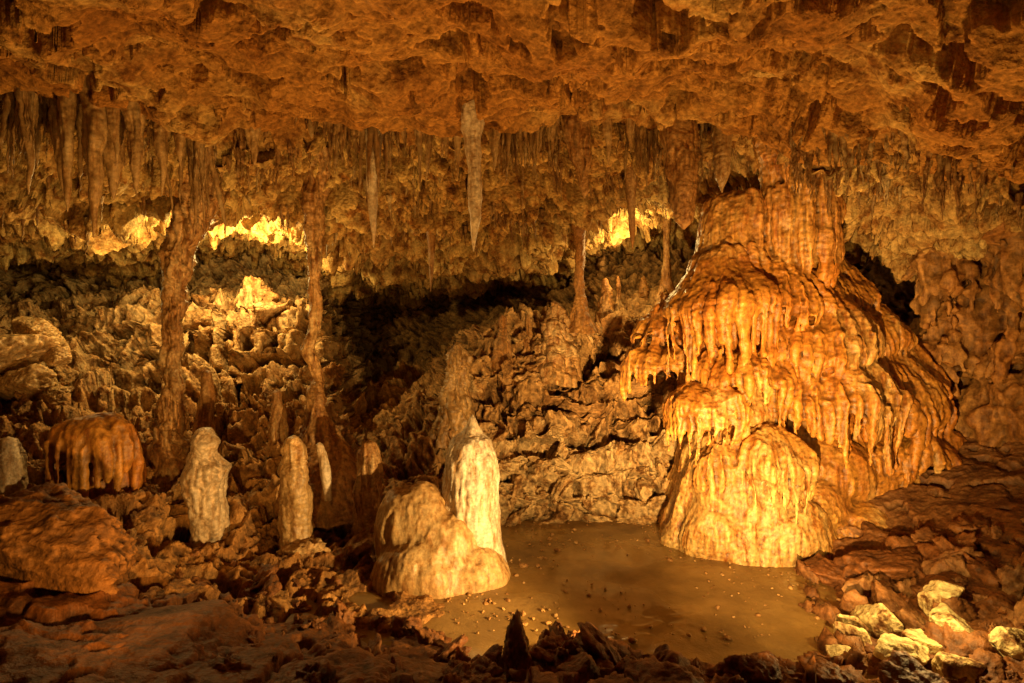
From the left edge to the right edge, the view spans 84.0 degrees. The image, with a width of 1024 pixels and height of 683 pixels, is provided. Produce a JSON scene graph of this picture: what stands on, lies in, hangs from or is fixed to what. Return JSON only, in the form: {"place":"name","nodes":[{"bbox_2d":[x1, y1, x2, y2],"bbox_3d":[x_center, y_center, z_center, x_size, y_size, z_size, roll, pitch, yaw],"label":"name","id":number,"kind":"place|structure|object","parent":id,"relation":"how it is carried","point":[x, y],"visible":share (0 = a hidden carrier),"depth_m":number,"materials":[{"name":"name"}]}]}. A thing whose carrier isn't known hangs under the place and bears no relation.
{"place":"outdoors","nodes":[
{"label":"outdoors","id":0,"kind":"place"},
{"bbox_2d":[0,0,1023,311],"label":"cave ceiling","id":1,"kind":"structure","parent":0,"point":[944,78],"depth_m":4.38,"materials":[{"name":"stone"}]},
{"bbox_2d":[0,101,2,119],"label":"stalactite","id":2,"kind":"object","parent":1,"relation":"hanging from","point":[1,102],"visible":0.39,"depth_m":4.46},
{"bbox_2d":[16,91,38,194],"bbox_3d":[-3.734,-1.692,4.420,0.178,1.110,0.191,0,0,36],"label":"stalactite","id":3,"kind":"object","parent":1,"relation":"hanging from","point":[30,153],"visible":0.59,"depth_m":4.39},
{"bbox_2d":[48,99,63,195],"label":"stalactite","id":4,"kind":"object","parent":1,"relation":"hanging from","point":[53,114],"visible":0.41,"depth_m":4.50},
{"bbox_2d":[57,91,78,211],"bbox_3d":[-3.449,-1.609,4.408,0.236,1.210,0.246,0,0,-33],"label":"stalactite","id":5,"kind":"object","parent":1,"relation":"hanging from","point":[67,108],"visible":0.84,"depth_m":4.37},
{"bbox_2d":[79,75,108,237],"bbox_3d":[-3.275,-1.464,4.456,0.268,1.305,0.284,0,0,0],"label":"stalactite","id":6,"kind":"object","parent":1,"relation":"hanging from","point":[94,130],"visible":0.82,"depth_m":4.40},
{"bbox_2d":[0,87,225,239],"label":"stalactite cluster","id":7,"kind":"object","parent":1,"relation":"hanging from","point":[201,161],"visible":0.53,"depth_m":4.65,"materials":[{"name":"brown stone"}]},
{"bbox_2d":[106,107,120,162],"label":"stalactite","id":8,"kind":"object","parent":1,"relation":"hanging from","point":[113,118],"visible":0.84,"depth_m":4.48},
{"bbox_2d":[102,110,126,199],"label":"stalactite","id":9,"kind":"object","parent":1,"relation":"hanging from","point":[113,169],"visible":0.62,"depth_m":4.72},
{"bbox_2d":[120,101,145,196],"bbox_3d":[-3.055,-1.617,4.594,0.252,0.908,0.270,0,0,0],"label":"stalactite","id":10,"kind":"object","parent":1,"relation":"hanging from","point":[134,119],"visible":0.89,"depth_m":4.57},
{"bbox_2d":[153,122,170,195],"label":"stalactite","id":11,"kind":"object","parent":1,"relation":"hanging from","point":[161,136],"visible":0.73,"depth_m":4.67},
{"bbox_2d":[173,132,185,170],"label":"stalactite","id":12,"kind":"object","parent":1,"relation":"hanging from","point":[179,140],"visible":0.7,"depth_m":4.68},
{"bbox_2d":[244,127,260,165],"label":"stalactite","id":13,"kind":"object","parent":1,"relation":"hanging from","point":[252,136],"visible":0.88,"depth_m":4.82},
{"bbox_2d":[233,118,333,193],"bbox_3d":[-1.991,-1.839,4.971,1.020,1.030,0.484,0,0,0],"label":"stalactite cluster","id":14,"kind":"object","parent":1,"relation":"hanging from","point":[290,149],"visible":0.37,"depth_m":5.11,"materials":[{"name":"brown stone"}]},
{"bbox_2d":[306,119,314,138],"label":"stalactite","id":15,"kind":"object","parent":1,"relation":"hanging from","point":[311,128],"visible":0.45,"depth_m":4.92},
{"bbox_2d":[1,107,749,257],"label":"stalactite cluster","id":16,"kind":"object","parent":1,"relation":"hanging from","point":[239,154],"visible":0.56,"depth_m":5.75,"materials":[{"name":"brown stone"}]},
{"bbox_2d":[426,230,435,291],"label":"stalactite","id":17,"kind":"object","parent":16,"relation":"hanging from","point":[431,238],"visible":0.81,"depth_m":6.47},
{"bbox_2d":[423,133,431,171],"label":"stalactite","id":18,"kind":"object","parent":1,"relation":"hanging from","point":[428,141],"visible":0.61,"depth_m":4.98},
{"bbox_2d":[443,137,448,157],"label":"stalactite","id":19,"kind":"object","parent":1,"relation":"hanging from","point":[446,141],"visible":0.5,"depth_m":5.04},
{"bbox_2d":[454,136,460,177],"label":"stalactite","id":20,"kind":"object","parent":1,"relation":"hanging from","point":[457,141],"visible":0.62,"depth_m":5.04},
{"bbox_2d":[460,100,484,251],"bbox_3d":[-0.328,-1.383,4.807,0.279,1.246,0.293,0,0,0],"label":"stalactite","id":21,"kind":"object","parent":1,"relation":"hanging from","point":[472,127],"visible":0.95,"depth_m":4.75},
{"bbox_2d":[488,122,500,170],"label":"stalactite","id":22,"kind":"object","parent":1,"relation":"hanging from","point":[494,136],"visible":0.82,"depth_m":4.97},
{"bbox_2d":[314,117,713,199],"bbox_3d":[0.117,-1.851,5.092,3.674,1.213,0.508,0,0,-8],"label":"stalactite cluster","id":23,"kind":"object","parent":1,"relation":"hanging from","point":[341,136],"visible":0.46,"depth_m":4.99,"materials":[{"name":"brown stone"}]},
{"bbox_2d":[365,128,383,246],"bbox_3d":[-1.223,-1.418,4.998,0.241,1.176,0.242,0,0,0],"label":"stalactite","id":24,"kind":"object","parent":23,"relation":"hanging from","point":[372,195],"visible":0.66,"depth_m":4.97},
{"bbox_2d":[523,132,527,167],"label":"stalactite","id":25,"kind":"object","parent":23,"relation":"hanging from","point":[525,147],"visible":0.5,"depth_m":5.09},
{"bbox_2d":[534,130,539,152],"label":"stalactite","id":26,"kind":"object","parent":1,"relation":"hanging from","point":[536,134],"visible":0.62,"depth_m":5.04},
{"bbox_2d":[549,124,555,153],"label":"stalactite","id":27,"kind":"object","parent":1,"relation":"hanging from","point":[552,129],"visible":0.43,"depth_m":5.08},
{"bbox_2d":[560,112,592,198],"bbox_3d":[0.575,-1.694,5.093,0.294,0.828,0.287,0,0,34],"label":"stalactite","id":28,"kind":"object","parent":1,"relation":"hanging from","point":[576,133],"visible":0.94,"depth_m":5.03},
{"bbox_2d":[601,118,611,164],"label":"stalactite","id":29,"kind":"object","parent":1,"relation":"hanging from","point":[606,124],"visible":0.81,"depth_m":5.07},
{"bbox_2d":[624,167,636,249],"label":"stalactite","id":30,"kind":"object","parent":1,"relation":"hanging from","point":[630,185],"visible":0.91,"depth_m":5.96},
{"bbox_2d":[626,118,634,152],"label":"stalactite","id":31,"kind":"object","parent":1,"relation":"hanging from","point":[630,125],"visible":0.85,"depth_m":5.07},
{"bbox_2d":[656,118,701,229],"bbox_3d":[1.461,-1.606,5.099,0.455,1.212,0.420,0,0,0],"label":"stalactite","id":32,"kind":"object","parent":1,"relation":"hanging from","point":[681,141],"visible":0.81,"depth_m":4.99},
{"bbox_2d":[710,124,732,192],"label":"stalactite","id":33,"kind":"object","parent":1,"relation":"hanging from","point":[722,143],"visible":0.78,"depth_m":5.14},
{"bbox_2d":[765,120,1023,233],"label":"stalactite cluster","id":34,"kind":"object","parent":1,"relation":"hanging from","point":[941,185],"visible":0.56,"depth_m":4.47,"materials":[{"name":"brown stone"}]},
{"bbox_2d":[0,234,1023,682],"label":"cave floor","id":35,"kind":"structure","parent":0,"point":[56,640],"depth_m":6.44,"materials":[{"name":"stone"}]},
{"bbox_2d":[0,436,28,496],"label":"stalagmite","id":36,"kind":"object","parent":35,"relation":"on","point":[13,467],"visible":0.89,"depth_m":4.75,"materials":[{"name":"beige stone"}]},
{"bbox_2d":[0,482,137,595],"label":"boulder","id":37,"kind":"object","parent":35,"relation":"on","point":[58,539],"visible":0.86,"depth_m":3.53,"materials":[{"name":"stone"}]},
{"bbox_2d":[91,599,265,678],"bbox_3d":[-2.882,1.726,2.591,3.437,0.413,1.214,0,0,-19],"label":"boulder","id":38,"kind":"object","parent":35,"relation":"on","point":[159,639],"visible":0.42,"depth_m":3.06,"materials":[{"name":"limestone"}]},
{"bbox_2d":[146,170,225,492],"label":"cave column","id":39,"kind":"structure","parent":35,"relation":"on","point":[176,252],"depth_m":5.71,"materials":[{"name":"brown stone"}]},
{"bbox_2d":[0,362,438,578],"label":"rubble slope","id":40,"kind":"structure","parent":35,"relation":"on","point":[358,546],"depth_m":5.45,"materials":[{"name":"stone"}]},
{"bbox_2d":[0,363,56,400],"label":"boulder","id":41,"kind":"object","parent":40,"relation":"on","point":[35,378],"visible":0.89,"depth_m":6.01,"materials":[{"name":"brown stone"}]},
{"bbox_2d":[0,334,60,372],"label":"boulder","id":42,"kind":"object","parent":40,"relation":"on","point":[17,351],"visible":0.91,"depth_m":6.13,"materials":[{"name":"brown stone"}]},
{"bbox_2d":[11,315,68,346],"bbox_3d":[-5.548,-0.059,6.722,0.485,0.496,0.664,0,0,0],"label":"boulder","id":43,"kind":"object","parent":42,"relation":"on","point":[20,324],"visible":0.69,"depth_m":6.48,"materials":[{"name":"beige stone"}]},
{"bbox_2d":[40,346,71,365],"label":"boulder","id":44,"kind":"object","parent":42,"relation":"on","point":[58,356],"visible":0.98,"depth_m":6.32,"materials":[{"name":"brown stone"}]},
{"bbox_2d":[37,386,74,403],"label":"boulder","id":45,"kind":"object","parent":40,"relation":"on","point":[50,395],"visible":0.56,"depth_m":6.10,"materials":[{"name":"brown stone"}]},
{"bbox_2d":[43,412,146,498],"bbox_3d":[-3.641,1.153,5.038,0.789,1.062,0.714,0,0,0],"label":"flowstone mound","id":46,"kind":"object","parent":40,"relation":"on","point":[96,454],"visible":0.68,"depth_m":4.77,"materials":[{"name":"brown stone"}]},
{"bbox_2d":[180,427,231,548],"bbox_3d":[-2.664,1.383,4.991,0.440,1.267,0.422,0,0,0],"label":"stalagmite","id":47,"kind":"object","parent":40,"relation":"on","point":[204,478],"visible":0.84,"depth_m":4.87,"materials":[{"name":"beige stone"}]},
{"bbox_2d":[192,369,220,454],"bbox_3d":[-3.130,0.744,5.798,0.294,0.927,0.288,0,0,0],"label":"stalagmite","id":48,"kind":"object","parent":40,"relation":"on","point":[204,416],"visible":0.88,"depth_m":5.74,"materials":[{"name":"brown stone"}]},
{"bbox_2d":[265,389,288,456],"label":"stalagmite","id":49,"kind":"object","parent":40,"relation":"on","point":[278,428],"visible":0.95,"depth_m":5.93,"materials":[{"name":"brown stone"}]},
{"bbox_2d":[277,435,312,548],"bbox_3d":[-1.880,1.466,4.998,0.350,1.290,0.336,0,0,-15],"label":"stalagmite","id":50,"kind":"object","parent":40,"relation":"on","point":[294,525],"visible":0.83,"depth_m":4.90,"materials":[{"name":"stone"}]},
{"bbox_2d":[352,440,383,535],"bbox_3d":[-1.308,1.456,5.200,0.346,1.112,0.329,0,0,0],"label":"stalagmite","id":51,"kind":"object","parent":40,"relation":"on","point":[367,492],"visible":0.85,"depth_m":5.11,"materials":[{"name":"brown stone"}]},
{"bbox_2d":[430,343,473,447],"bbox_3d":[-0.701,0.622,6.595,0.534,1.206,0.532,0,0,0],"label":"stalagmite","id":52,"kind":"object","parent":40,"relation":"on","point":[454,399],"visible":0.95,"depth_m":6.48,"materials":[{"name":"brown stone"}]},
{"bbox_2d":[0,275,630,402],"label":"rubble ledge","id":53,"kind":"object","parent":35,"relation":"on","point":[267,308],"visible":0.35,"depth_m":7.36,"materials":[{"name":"stone"}]},
{"bbox_2d":[489,315,514,380],"bbox_3d":[-0.119,0.080,7.112,0.442,0.821,0.435,0,0,0],"label":"stalagmite","id":54,"kind":"object","parent":53,"relation":"on","point":[502,351],"visible":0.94,"depth_m":7.00,"materials":[{"name":"brown stone"}]},
{"bbox_2d":[520,314,532,355],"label":"stalagmite","id":55,"kind":"object","parent":53,"relation":"on","point":[526,350],"visible":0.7,"depth_m":7.16,"materials":[{"name":"brown stone"}]},
{"bbox_2d":[533,301,582,387],"bbox_3d":[0.543,0.019,6.892,0.645,1.041,0.656,0,0,-23],"label":"stalagmite","id":56,"kind":"object","parent":53,"relation":"on","point":[560,365],"visible":0.95,"depth_m":6.78,"materials":[{"name":"brown stone"}]},
{"bbox_2d":[594,278,614,338],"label":"stalagmite","id":57,"kind":"object","parent":53,"relation":"on","point":[605,303],"visible":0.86,"depth_m":7.54,"materials":[{"name":"brown stone"}]},
{"bbox_2d":[649,285,671,344],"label":"stalagmite","id":58,"kind":"object","parent":53,"relation":"on","point":[661,288],"visible":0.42,"depth_m":7.57,"materials":[{"name":"brown stone"}]},
{"bbox_2d":[175,547,467,682],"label":"rubble bank","id":59,"kind":"structure","parent":35,"relation":"on","point":[266,583],"depth_m":3.69,"materials":[{"name":"limestone"}]},
{"bbox_2d":[316,442,331,500],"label":"stalagmite","id":60,"kind":"object","parent":35,"relation":"on","point":[324,467],"visible":1,"depth_m":5.17,"materials":[{"name":"beige stone"}]},
{"bbox_2d":[272,147,380,528],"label":"cave column","id":61,"kind":"structure","parent":35,"relation":"on","point":[317,426],"depth_m":5.68,"materials":[{"name":"brown stone"}]},
{"bbox_2d":[265,647,395,682],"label":"boulder","id":62,"kind":"object","parent":35,"relation":"on","point":[355,665],"visible":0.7,"depth_m":3.01,"materials":[{"name":"limestone"}]},
{"bbox_2d":[370,481,509,598],"bbox_3d":[-0.596,1.729,4.717,1.165,1.097,0.740,0,0,0],"label":"flowstone mound","id":63,"kind":"object","parent":35,"relation":"on","point":[425,542],"visible":0.77,"depth_m":4.54,"materials":[{"name":"beige stone"}]},
{"bbox_2d":[441,415,506,561],"bbox_3d":[-0.303,1.371,4.900,0.619,1.482,0.600,0,0,0],"label":"stalagmite","id":64,"kind":"object","parent":63,"relation":"on","point":[470,487],"visible":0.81,"depth_m":4.71,"materials":[{"name":"beige stone"}]},
{"bbox_2d":[440,418,674,526],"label":"rubble slope","id":65,"kind":"structure","parent":35,"relation":"on","point":[643,488],"depth_m":6.34,"materials":[{"name":"stone"}]},
{"bbox_2d":[285,517,877,680],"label":"muddy pool","id":66,"kind":"structure","parent":35,"relation":"on","point":[653,581],"depth_m":4.37,"materials":[{"name":"brown liquid"}]},
{"bbox_2d":[443,522,840,644],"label":"pebbles","id":67,"kind":"object","parent":66,"relation":"on","point":[630,639],"visible":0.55,"depth_m":4.36,"materials":[{"name":"stone"}]},
{"bbox_2d":[568,223,598,334],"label":"cave column","id":68,"kind":"structure","parent":35,"relation":"on","point":[581,322],"depth_m":6.94,"materials":[{"name":"brown stone"}]},
{"bbox_2d":[613,276,622,310],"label":"stalagmite","id":69,"kind":"object","parent":35,"relation":"on","point":[617,306],"visible":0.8,"depth_m":7.77,"materials":[{"name":"brown stone"}]},
{"bbox_2d":[637,276,650,299],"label":"stalagmite","id":70,"kind":"object","parent":35,"relation":"on","point":[644,289],"visible":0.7,"depth_m":8.14,"materials":[{"name":"brown stone"}]},
{"bbox_2d":[658,217,674,294],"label":"cave column","id":71,"kind":"structure","parent":35,"relation":"on","point":[666,283],"depth_m":7.95,"materials":[{"name":"brown stone"}]},
{"bbox_2d":[448,606,1023,682],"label":"rubble bank","id":72,"kind":"structure","parent":35,"relation":"on","point":[591,639],"depth_m":3.15,"materials":[{"name":"limestone"}]},
{"bbox_2d":[502,609,531,682],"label":"stalagmite","id":73,"kind":"object","parent":72,"relation":"on","point":[516,654],"visible":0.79,"depth_m":2.99,"materials":[{"name":"stone"}]},
{"bbox_2d":[556,652,600,682],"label":"boulder","id":74,"kind":"object","parent":72,"relation":"on","point":[584,665],"visible":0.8,"depth_m":2.88,"materials":[{"name":"stone"}]},
{"bbox_2d":[622,658,704,682],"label":"boulder","id":75,"kind":"object","parent":72,"relation":"on","point":[646,670],"visible":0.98,"depth_m":2.76,"materials":[{"name":"stone"}]},
{"bbox_2d":[704,651,782,682],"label":"boulder","id":76,"kind":"object","parent":72,"relation":"on","point":[761,667],"visible":0.92,"depth_m":2.92,"materials":[{"name":"stone"}]},
{"bbox_2d":[797,652,855,682],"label":"boulder","id":77,"kind":"object","parent":72,"relation":"on","point":[827,671],"visible":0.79,"depth_m":2.95,"materials":[{"name":"stone"}]},
{"bbox_2d":[877,649,944,682],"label":"boulder","id":78,"kind":"object","parent":72,"relation":"on","point":[900,667],"visible":1,"depth_m":2.95,"materials":[{"name":"stone"}]},
{"bbox_2d":[901,628,942,654],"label":"boulder","id":79,"kind":"object","parent":72,"relation":"on","point":[923,639],"visible":0.6,"depth_m":3.46,"materials":[{"name":"stone"}]},
{"bbox_2d":[929,602,973,632],"bbox_3d":[2.740,1.797,3.551,0.229,0.206,0.367,0,0,0],"label":"boulder","id":80,"kind":"object","parent":72,"relation":"on","point":[941,613],"visible":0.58,"depth_m":3.53,"materials":[{"name":"stone"}]},
{"bbox_2d":[931,652,985,682],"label":"boulder","id":81,"kind":"object","parent":72,"relation":"on","point":[947,665],"visible":0.79,"depth_m":3.15,"materials":[{"name":"stone"}]},
{"bbox_2d":[988,626,1023,659],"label":"boulder","id":82,"kind":"object","parent":72,"relation":"on","point":[1007,641],"visible":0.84,"depth_m":3.24,"materials":[{"name":"stone"}]},
{"bbox_2d":[619,137,966,566],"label":"flowstone column","id":83,"kind":"structure","parent":35,"relation":"on","point":[808,406],"depth_m":5.39,"materials":[{"name":"orange stone"}]},
{"bbox_2d":[794,514,1023,676],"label":"rubble bank","id":84,"kind":"structure","parent":35,"relation":"on","point":[963,557],"depth_m":4.06,"materials":[{"name":"limestone"}]},
{"bbox_2d":[802,553,845,587],"bbox_3d":[2.619,1.989,4.688,0.371,0.378,0.457,0,0,0],"label":"boulder","id":85,"kind":"object","parent":84,"relation":"on","point":[826,571],"visible":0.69,"depth_m":4.62,"materials":[{"name":"stone"}]},
{"bbox_2d":[825,644,850,656],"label":"boulder","id":86,"kind":"object","parent":84,"relation":"on","point":[834,650],"visible":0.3,"depth_m":3.45,"materials":[{"name":"stone"}]},
{"bbox_2d":[833,621,871,646],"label":"boulder","id":87,"kind":"object","parent":84,"relation":"on","point":[851,630],"visible":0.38,"depth_m":3.60,"materials":[{"name":"stone"}]},
{"bbox_2d":[835,614,869,631],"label":"boulder","id":88,"kind":"object","parent":84,"relation":"on","point":[852,620],"visible":0.52,"depth_m":3.82,"materials":[{"name":"stone"}]},
{"bbox_2d":[850,603,903,638],"bbox_3d":[2.443,1.899,3.831,0.173,0.300,0.376,0,0,-26],"label":"boulder","id":89,"kind":"object","parent":84,"relation":"on","point":[878,619],"visible":0.73,"depth_m":3.75,"materials":[{"name":"stone"}]},
{"bbox_2d":[833,547,925,580],"bbox_3d":[3.006,1.839,4.540,0.826,0.346,0.597,0,0,0],"label":"boulder","id":90,"kind":"object","parent":84,"relation":"on","point":[899,564],"visible":0.62,"depth_m":4.45,"materials":[{"name":"stone"}]},
{"bbox_2d":[873,633,929,665],"bbox_3d":[2.327,1.839,3.381,0.303,0.163,0.252,0,0,-43],"label":"boulder","id":91,"kind":"object","parent":84,"relation":"on","point":[886,643],"visible":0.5,"depth_m":3.34,"materials":[{"name":"stone"}]},
{"bbox_2d":[914,542,954,559],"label":"boulder","id":92,"kind":"object","parent":84,"relation":"on","point":[929,550],"visible":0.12,"depth_m":4.51,"materials":[{"name":"stone"}]},
{"bbox_2d":[917,580,965,616],"bbox_3d":[2.935,1.771,3.852,0.277,0.284,0.238,0,0,-10],"label":"boulder","id":93,"kind":"object","parent":84,"relation":"on","point":[930,593],"visible":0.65,"depth_m":3.83,"materials":[{"name":"stone"}]},
{"bbox_2d":[974,591,1015,618],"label":"boulder","id":94,"kind":"object","parent":84,"relation":"on","point":[991,603],"visible":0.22,"depth_m":3.75,"materials":[{"name":"stone"}]},
{"bbox_2d":[1018,552,1023,565],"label":"boulder","id":95,"kind":"object","parent":84,"relation":"on","point":[1021,560],"visible":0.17,"depth_m":4.00,"materials":[{"name":"stone"}]},
{"bbox_2d":[901,222,1023,448],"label":"flowstone drapery","id":96,"kind":"object","parent":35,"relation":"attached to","point":[967,327],"visible":0.35,"depth_m":5.88,"materials":[{"name":"brown stone"}]}
]}

